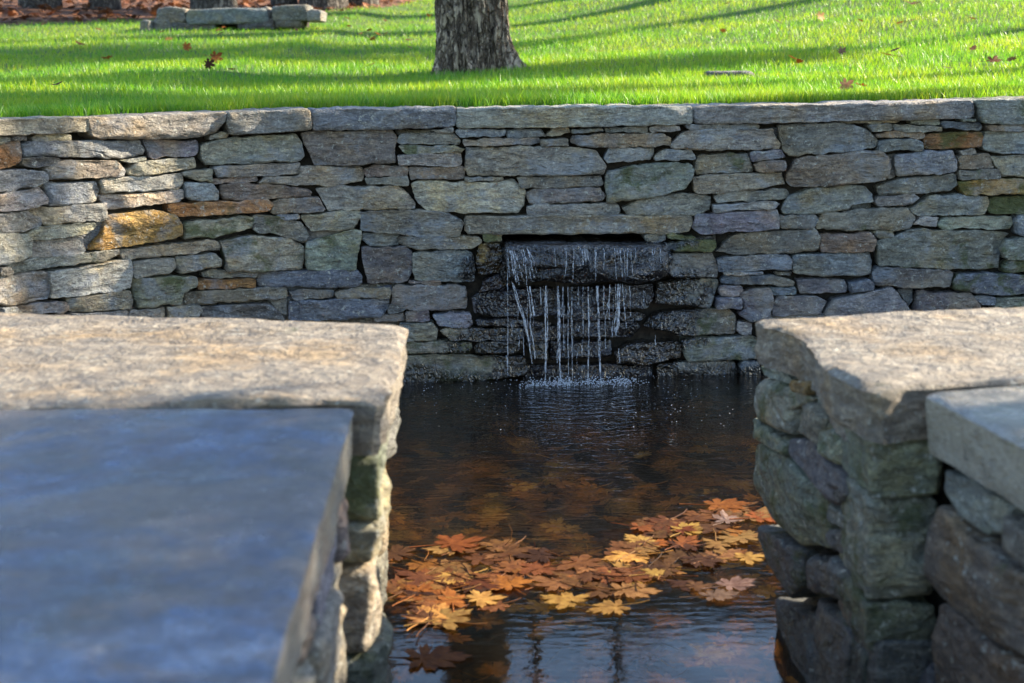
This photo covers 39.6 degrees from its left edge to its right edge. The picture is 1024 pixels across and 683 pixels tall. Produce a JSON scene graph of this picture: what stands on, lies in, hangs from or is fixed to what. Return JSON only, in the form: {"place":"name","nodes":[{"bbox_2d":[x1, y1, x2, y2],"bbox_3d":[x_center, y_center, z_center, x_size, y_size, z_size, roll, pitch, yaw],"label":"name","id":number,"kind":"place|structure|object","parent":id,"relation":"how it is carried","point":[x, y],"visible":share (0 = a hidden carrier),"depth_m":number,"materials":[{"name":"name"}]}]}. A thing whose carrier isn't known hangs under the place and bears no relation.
{"place":"outdoors","nodes":[
{"label":"outdoors","id":0,"kind":"place"},
{"bbox_2d":[0,0,422,25],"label":"woodland floor","id":1,"kind":"structure","parent":0,"point":[65,11],"depth_m":18.23,"materials":[{"name":"brown plant"}]},
{"bbox_2d":[18,0,62,8],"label":"woodland tree","id":2,"kind":"object","parent":1,"relation":"on","point":[35,3],"depth_m":18.42,"materials":[{"name":"grey plant"}]},
{"bbox_2d":[88,0,121,9],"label":"woodland tree","id":3,"kind":"object","parent":1,"relation":"on","point":[111,4],"depth_m":18.62,"materials":[{"name":"grey plant"}]},
{"bbox_2d":[190,0,237,9],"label":"woodland tree","id":4,"kind":"object","parent":1,"relation":"on","point":[202,4],"depth_m":17.71,"materials":[{"name":"grey plant"}]},
{"bbox_2d":[270,0,297,6],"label":"woodland tree","id":5,"kind":"object","parent":1,"relation":"on","point":[286,2],"depth_m":19.22,"materials":[{"name":"grey plant"}]},
{"bbox_2d":[299,0,348,9],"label":"woodland tree","id":6,"kind":"object","parent":1,"relation":"on","point":[327,4],"depth_m":18.80,"materials":[{"name":"grey plant"}]},
{"bbox_2d":[348,0,379,6],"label":"woodland tree","id":7,"kind":"object","parent":1,"relation":"on","point":[362,2],"depth_m":19.46,"materials":[{"name":"brown plant"}]},
{"bbox_2d":[0,0,1023,116],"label":"lawn","id":8,"kind":"structure","parent":0,"point":[427,20],"depth_m":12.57,"materials":[{"name":"green plant"}]},
{"bbox_2d":[198,58,215,68],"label":"fallen leaf","id":9,"kind":"object","parent":8,"relation":"on","point":[208,63],"visible":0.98,"depth_m":9.03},
{"bbox_2d":[206,51,222,62],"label":"fallen leaf","id":10,"kind":"object","parent":8,"relation":"on","point":[214,55],"visible":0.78,"depth_m":10.02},
{"bbox_2d":[140,4,326,31],"bbox_3d":[-3.056,-3.532,15.798,1.994,0.378,0.712,-1,11,0],"label":"stone bench","id":11,"kind":"object","parent":8,"relation":"on","point":[275,17],"visible":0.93,"depth_m":15.54,"materials":[{"name":"stone"}]},
{"bbox_2d":[431,0,529,75],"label":"lawn tree","id":12,"kind":"object","parent":8,"relation":"on","point":[472,34],"visible":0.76,"depth_m":9.15,"materials":[{"name":"brown plant"}]},
{"bbox_2d":[704,70,753,78],"bbox_3d":[1.175,-1.415,7.662,0.269,0.089,0.126,-1,11,0],"label":"flat stone","id":13,"kind":"object","parent":8,"relation":"on","point":[711,73],"visible":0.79,"depth_m":7.60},
{"bbox_2d":[831,78,853,91],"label":"fallen leaf","id":14,"kind":"object","parent":8,"relation":"on","point":[847,84],"visible":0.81,"depth_m":6.05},
{"bbox_2d":[980,55,1001,61],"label":"fallen leaf","id":15,"kind":"object","parent":8,"relation":"on","point":[994,59],"visible":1,"depth_m":7.45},
{"bbox_2d":[382,372,806,682],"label":"pool water","id":16,"kind":"structure","parent":0,"point":[459,462],"depth_m":3.82,"materials":[{"name":"liquid"}]},
{"bbox_2d":[386,578,405,593],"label":"floating leaf","id":17,"kind":"object","parent":16,"relation":"on","point":[390,587],"visible":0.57,"depth_m":3.23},
{"bbox_2d":[387,579,421,599],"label":"floating leaf","id":18,"kind":"object","parent":16,"relation":"on","point":[405,582],"visible":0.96,"depth_m":3.21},
{"bbox_2d":[387,544,427,561],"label":"floating leaf","id":19,"kind":"object","parent":16,"relation":"on","point":[397,552],"visible":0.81,"depth_m":3.47,"materials":[{"name":"plant"}]},
{"bbox_2d":[392,598,424,614],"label":"floating leaf","id":20,"kind":"object","parent":16,"relation":"on","point":[416,605],"visible":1,"depth_m":3.13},
{"bbox_2d":[392,581,444,605],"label":"floating leaf","id":21,"kind":"object","parent":16,"relation":"on","point":[425,587],"visible":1,"depth_m":3.21,"materials":[{"name":"plant"}]},
{"bbox_2d":[400,589,435,599],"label":"floating leaf","id":22,"kind":"object","parent":21,"relation":"on","point":[411,592],"visible":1,"depth_m":3.19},
{"bbox_2d":[398,593,446,599],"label":"floating leaf","id":23,"kind":"object","parent":21,"relation":"on","point":[432,597],"visible":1,"depth_m":3.17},
{"bbox_2d":[392,567,447,575],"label":"floating leaf","id":24,"kind":"object","parent":16,"relation":"on","point":[425,570],"visible":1,"depth_m":3.34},
{"bbox_2d":[406,550,440,571],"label":"floating leaf","id":25,"kind":"object","parent":16,"relation":"on","point":[413,566],"visible":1,"depth_m":3.39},
{"bbox_2d":[401,603,447,636],"bbox_3d":[-0.184,0.593,3.042,0.130,0.008,0.174,10,15,44],"label":"floating leaf","id":26,"kind":"object","parent":16,"relation":"on","point":[424,614],"visible":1,"depth_m":3.06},
{"bbox_2d":[393,569,458,586],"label":"floating leaf","id":27,"kind":"object","parent":16,"relation":"on","point":[418,577],"visible":1,"depth_m":3.29,"materials":[{"name":"plant"}]},
{"bbox_2d":[395,571,457,591],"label":"floating leaf","id":28,"kind":"object","parent":16,"relation":"on","point":[434,585],"visible":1,"depth_m":3.26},
{"bbox_2d":[388,643,471,670],"bbox_3d":[-0.180,0.628,2.851,0.176,0.013,0.132,5,12,27],"label":"floating leaf","id":29,"kind":"object","parent":16,"relation":"on","point":[430,660],"visible":0.94,"depth_m":2.85,"materials":[{"name":"plant"}]},
{"bbox_2d":[406,602,456,630],"bbox_3d":[-0.187,0.590,3.062,0.154,0.007,0.116,-8,13,-32],"label":"floating leaf","id":30,"kind":"object","parent":16,"relation":"on","point":[440,606],"visible":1,"depth_m":3.09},
{"bbox_2d":[403,608,473,629],"bbox_3d":[-0.152,0.592,3.047,0.134,0.009,0.129,1,11,10],"label":"floating leaf","id":31,"kind":"object","parent":16,"relation":"on","point":[454,616],"visible":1,"depth_m":3.04,"materials":[{"name":"plant"}]},
{"bbox_2d":[403,583,480,601],"bbox_3d":[-0.156,0.566,3.193,0.204,0.010,0.080,-7,13,-35],"label":"floating leaf","id":32,"kind":"object","parent":16,"relation":"on","point":[442,594],"visible":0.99,"depth_m":3.19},
{"bbox_2d":[416,556,471,572],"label":"floating leaf","id":33,"kind":"object","parent":16,"relation":"on","point":[451,564],"visible":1,"depth_m":3.39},
{"bbox_2d":[407,617,486,627],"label":"floating leaf","id":34,"kind":"object","parent":16,"relation":"on","point":[419,620],"visible":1,"depth_m":3.03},
{"bbox_2d":[409,533,487,552],"bbox_3d":[-0.154,0.497,3.538,0.162,0.007,0.148,3,11,17],"label":"floating leaf","id":35,"kind":"object","parent":16,"relation":"on","point":[455,542],"visible":1,"depth_m":3.54,"materials":[{"name":"plant"}]},
{"bbox_2d":[429,587,467,611],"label":"floating leaf","id":36,"kind":"object","parent":16,"relation":"on","point":[448,592],"visible":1,"depth_m":3.15,"materials":[{"name":"plant"}]},
{"bbox_2d":[409,594,441,614],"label":"floating leaf","id":37,"kind":"object","parent":36,"relation":"on","point":[426,603],"visible":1,"depth_m":3.14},
{"bbox_2d":[422,563,474,573],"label":"floating leaf","id":38,"kind":"object","parent":16,"relation":"on","point":[444,566],"visible":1,"depth_m":3.37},
{"bbox_2d":[420,545,486,555],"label":"floating leaf","id":39,"kind":"object","parent":16,"relation":"on","point":[439,549],"visible":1,"depth_m":3.49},
{"bbox_2d":[427,565,489,582],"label":"floating leaf","id":40,"kind":"object","parent":16,"relation":"on","point":[459,570],"visible":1,"depth_m":3.34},
{"bbox_2d":[441,542,478,555],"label":"floating leaf","id":41,"kind":"object","parent":16,"relation":"on","point":[467,549],"visible":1,"depth_m":3.48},
{"bbox_2d":[434,568,487,583],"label":"floating leaf","id":42,"kind":"object","parent":16,"relation":"on","point":[444,574],"visible":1,"depth_m":3.30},
{"bbox_2d":[453,563,490,592],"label":"floating leaf","id":43,"kind":"object","parent":16,"relation":"on","point":[484,589],"visible":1,"depth_m":3.23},
{"bbox_2d":[446,572,501,589],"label":"floating leaf","id":44,"kind":"object","parent":16,"relation":"on","point":[474,582],"visible":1,"depth_m":3.25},
{"bbox_2d":[452,569,496,581],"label":"floating leaf","id":45,"kind":"object","parent":16,"relation":"on","point":[457,579],"visible":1,"depth_m":3.30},
{"bbox_2d":[440,551,513,564],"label":"floating leaf","id":46,"kind":"object","parent":16,"relation":"on","point":[478,558],"visible":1,"depth_m":3.41,"materials":[{"name":"plant"}]},
{"bbox_2d":[446,589,508,607],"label":"floating leaf","id":47,"kind":"object","parent":16,"relation":"on","point":[482,598],"visible":1,"depth_m":3.16,"materials":[{"name":"plant"}]},
{"bbox_2d":[478,524,512,551],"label":"floating leaf","id":48,"kind":"object","parent":16,"relation":"on","point":[498,542],"visible":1,"depth_m":3.52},
{"bbox_2d":[477,597,521,611],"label":"floating leaf","id":49,"kind":"object","parent":16,"relation":"on","point":[499,604],"visible":1,"depth_m":3.12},
{"bbox_2d":[465,543,538,562],"bbox_3d":[-0.016,0.509,3.464,0.146,0.013,0.141,5,12,28],"label":"floating leaf","id":50,"kind":"object","parent":16,"relation":"on","point":[512,548],"visible":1,"depth_m":3.47,"materials":[{"name":"plant"}]},
{"bbox_2d":[483,536,525,558],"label":"floating leaf","id":51,"kind":"object","parent":16,"relation":"on","point":[492,555],"visible":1,"depth_m":3.47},
{"bbox_2d":[490,559,523,580],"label":"floating leaf","id":52,"kind":"object","parent":16,"relation":"on","point":[502,562],"visible":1,"depth_m":3.36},
{"bbox_2d":[471,572,549,586],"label":"floating leaf","id":53,"kind":"object","parent":16,"relation":"on","point":[493,577],"visible":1,"depth_m":3.29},
{"bbox_2d":[490,575,533,594],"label":"floating leaf","id":54,"kind":"object","parent":16,"relation":"on","point":[507,582],"visible":1,"depth_m":3.25,"materials":[{"name":"plant"}]},
{"bbox_2d":[496,560,558,577],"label":"floating leaf","id":55,"kind":"object","parent":16,"relation":"on","point":[508,567],"visible":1,"depth_m":3.35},
{"bbox_2d":[512,547,578,562],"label":"floating leaf","id":56,"kind":"object","parent":16,"relation":"on","point":[541,554],"visible":1,"depth_m":3.43,"materials":[{"name":"plant"}]},
{"bbox_2d":[517,559,576,575],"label":"floating leaf","id":57,"kind":"object","parent":16,"relation":"on","point":[548,569],"visible":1,"depth_m":3.35,"materials":[{"name":"plant"}]},
{"bbox_2d":[529,574,596,590],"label":"floating leaf","id":58,"kind":"object","parent":16,"relation":"on","point":[554,584],"visible":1,"depth_m":3.25,"materials":[{"name":"plant"}]},
{"bbox_2d":[539,592,600,608],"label":"floating leaf","id":59,"kind":"object","parent":16,"relation":"on","point":[565,600],"visible":1,"depth_m":3.15,"materials":[{"name":"plant"}]},
{"bbox_2d":[545,551,607,570],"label":"floating leaf","id":60,"kind":"object","parent":16,"relation":"on","point":[583,560],"visible":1,"depth_m":3.39,"materials":[{"name":"plant"}]},
{"bbox_2d":[576,566,601,573],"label":"floating leaf","id":61,"kind":"object","parent":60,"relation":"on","point":[585,569],"visible":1,"depth_m":3.33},
{"bbox_2d":[424,372,732,437],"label":"water splash","id":62,"kind":"structure","parent":16,"relation":"on","point":[554,383],"depth_m":5.30,"materials":[{"name":"white liquid"}]},
{"bbox_2d":[551,571,610,593],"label":"floating leaf","id":63,"kind":"object","parent":16,"relation":"on","point":[577,582],"visible":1,"depth_m":3.26,"materials":[{"name":"plant"}]},
{"bbox_2d":[558,567,628,582],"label":"floating leaf","id":64,"kind":"object","parent":16,"relation":"on","point":[587,576],"visible":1,"depth_m":3.30,"materials":[{"name":"plant"}]},
{"bbox_2d":[585,582,637,598],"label":"floating leaf","id":65,"kind":"object","parent":16,"relation":"on","point":[598,592],"visible":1,"depth_m":3.19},
{"bbox_2d":[584,565,642,583],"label":"floating leaf","id":66,"kind":"object","parent":16,"relation":"on","point":[612,572],"visible":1,"depth_m":3.31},
{"bbox_2d":[588,560,640,569],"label":"floating leaf","id":67,"kind":"object","parent":16,"relation":"on","point":[602,563],"visible":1,"depth_m":3.38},
{"bbox_2d":[586,560,647,568],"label":"floating leaf","id":68,"kind":"object","parent":16,"relation":"on","point":[633,563],"visible":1,"depth_m":3.38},
{"bbox_2d":[603,550,632,563],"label":"floating leaf","id":69,"kind":"object","parent":16,"relation":"on","point":[608,552],"visible":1,"depth_m":3.45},
{"bbox_2d":[586,599,649,614],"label":"floating leaf","id":70,"kind":"object","parent":16,"relation":"on","point":[611,607],"visible":1,"depth_m":3.10,"materials":[{"name":"plant"}]},
{"bbox_2d":[583,582,661,598],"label":"floating leaf","id":71,"kind":"object","parent":16,"relation":"on","point":[630,592],"visible":1,"depth_m":3.20,"materials":[{"name":"plant"}]},
{"bbox_2d":[611,568,651,588],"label":"floating leaf","id":72,"kind":"object","parent":16,"relation":"on","point":[630,579],"visible":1,"depth_m":3.27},
{"bbox_2d":[610,522,653,531],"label":"floating leaf","id":73,"kind":"object","parent":16,"relation":"on","point":[642,527],"visible":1,"depth_m":3.64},
{"bbox_2d":[605,540,663,561],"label":"floating leaf","id":74,"kind":"object","parent":16,"relation":"on","point":[615,544],"visible":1,"depth_m":3.48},
{"bbox_2d":[618,517,652,526],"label":"floating leaf","id":75,"kind":"object","parent":16,"relation":"on","point":[642,521],"visible":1,"depth_m":3.69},
{"bbox_2d":[600,549,672,563],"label":"floating leaf","id":76,"kind":"object","parent":16,"relation":"on","point":[635,557],"visible":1,"depth_m":3.42,"materials":[{"name":"plant"}]},
{"bbox_2d":[613,541,659,561],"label":"floating leaf","id":77,"kind":"object","parent":16,"relation":"on","point":[645,550],"visible":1,"depth_m":3.46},
{"bbox_2d":[612,559,664,579],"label":"floating leaf","id":78,"kind":"object","parent":16,"relation":"on","point":[618,564],"visible":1,"depth_m":3.36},
{"bbox_2d":[619,539,665,552],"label":"floating leaf","id":79,"kind":"object","parent":16,"relation":"on","point":[633,544],"visible":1,"depth_m":3.50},
{"bbox_2d":[623,534,661,547],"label":"floating leaf","id":80,"kind":"object","parent":16,"relation":"on","point":[633,538],"visible":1,"depth_m":3.54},
{"bbox_2d":[627,552,665,576],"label":"floating leaf","id":81,"kind":"object","parent":16,"relation":"on","point":[645,566],"visible":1,"depth_m":3.35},
{"bbox_2d":[629,568,664,576],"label":"floating leaf","id":82,"kind":"object","parent":16,"relation":"on","point":[653,572],"visible":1,"depth_m":3.31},
{"bbox_2d":[612,566,697,582],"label":"floating leaf","id":83,"kind":"object","parent":16,"relation":"on","point":[629,572],"visible":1,"depth_m":3.30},
{"bbox_2d":[641,519,673,544],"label":"floating leaf","id":84,"kind":"object","parent":16,"relation":"on","point":[658,524],"visible":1,"depth_m":3.62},
{"bbox_2d":[650,538,668,546],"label":"floating leaf","id":85,"kind":"object","parent":16,"relation":"on","point":[662,542],"visible":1,"depth_m":3.53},
{"bbox_2d":[644,509,688,530],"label":"floating leaf","id":86,"kind":"object","parent":16,"relation":"on","point":[655,520],"visible":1,"depth_m":3.69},
{"bbox_2d":[649,529,685,540],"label":"floating leaf","id":87,"kind":"object","parent":16,"relation":"on","point":[658,533],"visible":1,"depth_m":3.58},
{"bbox_2d":[636,557,705,577],"bbox_3d":[0.362,0.530,3.334,0.126,0.010,0.138,-9,13,-36],"label":"floating leaf","id":88,"kind":"object","parent":16,"relation":"on","point":[667,564],"visible":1,"depth_m":3.35,"materials":[{"name":"plant"}]},
{"bbox_2d":[644,520,697,533],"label":"floating leaf","id":89,"kind":"object","parent":16,"relation":"on","point":[686,528],"visible":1,"depth_m":3.61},
{"bbox_2d":[660,548,696,564],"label":"floating leaf","id":90,"kind":"object","parent":16,"relation":"on","point":[677,554],"visible":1,"depth_m":3.44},
{"bbox_2d":[666,574,694,590],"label":"floating leaf","id":91,"kind":"object","parent":16,"relation":"on","point":[679,582],"visible":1,"depth_m":3.25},
{"bbox_2d":[664,535,699,550],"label":"floating leaf","id":92,"kind":"object","parent":16,"relation":"on","point":[681,540],"visible":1,"depth_m":3.53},
{"bbox_2d":[670,522,701,536],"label":"floating leaf","id":93,"kind":"object","parent":16,"relation":"on","point":[683,524],"visible":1,"depth_m":3.63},
{"bbox_2d":[671,581,714,591],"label":"floating leaf","id":94,"kind":"object","parent":16,"relation":"on","point":[697,586],"visible":1,"depth_m":3.22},
{"bbox_2d":[667,540,719,550],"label":"floating leaf","id":95,"kind":"object","parent":16,"relation":"on","point":[689,546],"visible":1,"depth_m":3.49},
{"bbox_2d":[684,511,704,520],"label":"floating leaf","id":96,"kind":"object","parent":16,"relation":"on","point":[694,517],"visible":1,"depth_m":3.71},
{"bbox_2d":[679,545,719,567],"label":"floating leaf","id":97,"kind":"object","parent":16,"relation":"on","point":[705,561],"visible":1,"depth_m":3.39,"materials":[{"name":"plant"}]},
{"bbox_2d":[682,507,721,519],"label":"floating leaf","id":98,"kind":"object","parent":16,"relation":"on","point":[692,512],"visible":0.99,"depth_m":3.75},
{"bbox_2d":[679,588,738,600],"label":"floating leaf","id":99,"kind":"object","parent":16,"relation":"on","point":[716,594],"visible":1,"depth_m":3.16,"materials":[{"name":"plant"}]},
{"bbox_2d":[679,498,749,510],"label":"floating leaf","id":100,"kind":"object","parent":16,"relation":"on","point":[715,504],"visible":1,"depth_m":3.81,"materials":[{"name":"plant"}]},
{"bbox_2d":[693,522,737,533],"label":"floating leaf","id":101,"kind":"object","parent":16,"relation":"on","point":[709,527],"visible":1,"depth_m":3.64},
{"bbox_2d":[694,549,741,563],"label":"floating leaf","id":102,"kind":"object","parent":16,"relation":"on","point":[730,553],"visible":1,"depth_m":3.43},
{"bbox_2d":[697,509,738,525],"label":"floating leaf","id":103,"kind":"object","parent":16,"relation":"on","point":[705,519],"visible":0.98,"depth_m":3.72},
{"bbox_2d":[702,528,742,553],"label":"floating leaf","id":104,"kind":"object","parent":16,"relation":"on","point":[716,544],"visible":1,"depth_m":3.50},
{"bbox_2d":[700,509,750,523],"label":"floating leaf","id":105,"kind":"object","parent":16,"relation":"on","point":[729,512],"visible":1,"depth_m":3.73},
{"bbox_2d":[712,509,742,525],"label":"floating leaf","id":106,"kind":"object","parent":16,"relation":"on","point":[725,517],"visible":1,"depth_m":3.69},
{"bbox_2d":[701,575,755,590],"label":"floating leaf","id":107,"kind":"object","parent":16,"relation":"on","point":[735,582],"visible":1,"depth_m":3.23,"materials":[{"name":"plant"}]},
{"bbox_2d":[717,504,744,515],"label":"floating leaf","id":108,"kind":"object","parent":16,"relation":"on","point":[731,509],"visible":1,"depth_m":3.79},
{"bbox_2d":[718,522,746,536],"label":"floating leaf","id":109,"kind":"object","parent":16,"relation":"on","point":[734,534],"visible":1,"depth_m":3.60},
{"bbox_2d":[716,529,760,544],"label":"floating leaf","id":110,"kind":"object","parent":16,"relation":"on","point":[745,537],"visible":0.88,"depth_m":3.55,"materials":[{"name":"plant"}]},
{"bbox_2d":[721,552,763,564],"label":"floating leaf","id":111,"kind":"object","parent":16,"relation":"on","point":[748,557],"visible":0.98,"depth_m":3.40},
{"bbox_2d":[730,506,769,524],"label":"floating leaf","id":112,"kind":"object","parent":16,"relation":"on","point":[764,510],"visible":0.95,"depth_m":3.74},
{"bbox_2d":[729,510,774,522],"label":"floating leaf","id":113,"kind":"object","parent":16,"relation":"on","point":[759,519],"visible":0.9,"depth_m":3.70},
{"label":"pool bed","id":114,"kind":"structure","parent":0,"visible":0},
{"bbox_2d":[0,312,407,682],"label":"seat wall","id":115,"kind":"structure","parent":114,"relation":"on","point":[195,500],"depth_m":1.85,"materials":[{"name":"stone"}]},
{"bbox_2d":[0,96,1023,381],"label":"retaining wall","id":116,"kind":"structure","parent":114,"relation":"on","point":[506,242],"depth_m":5.30,"materials":[{"name":"stone"}]},
{"bbox_2d":[753,307,1023,682],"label":"seat wall","id":117,"kind":"structure","parent":114,"relation":"on","point":[888,478],"depth_m":2.32,"materials":[{"name":"stone"}]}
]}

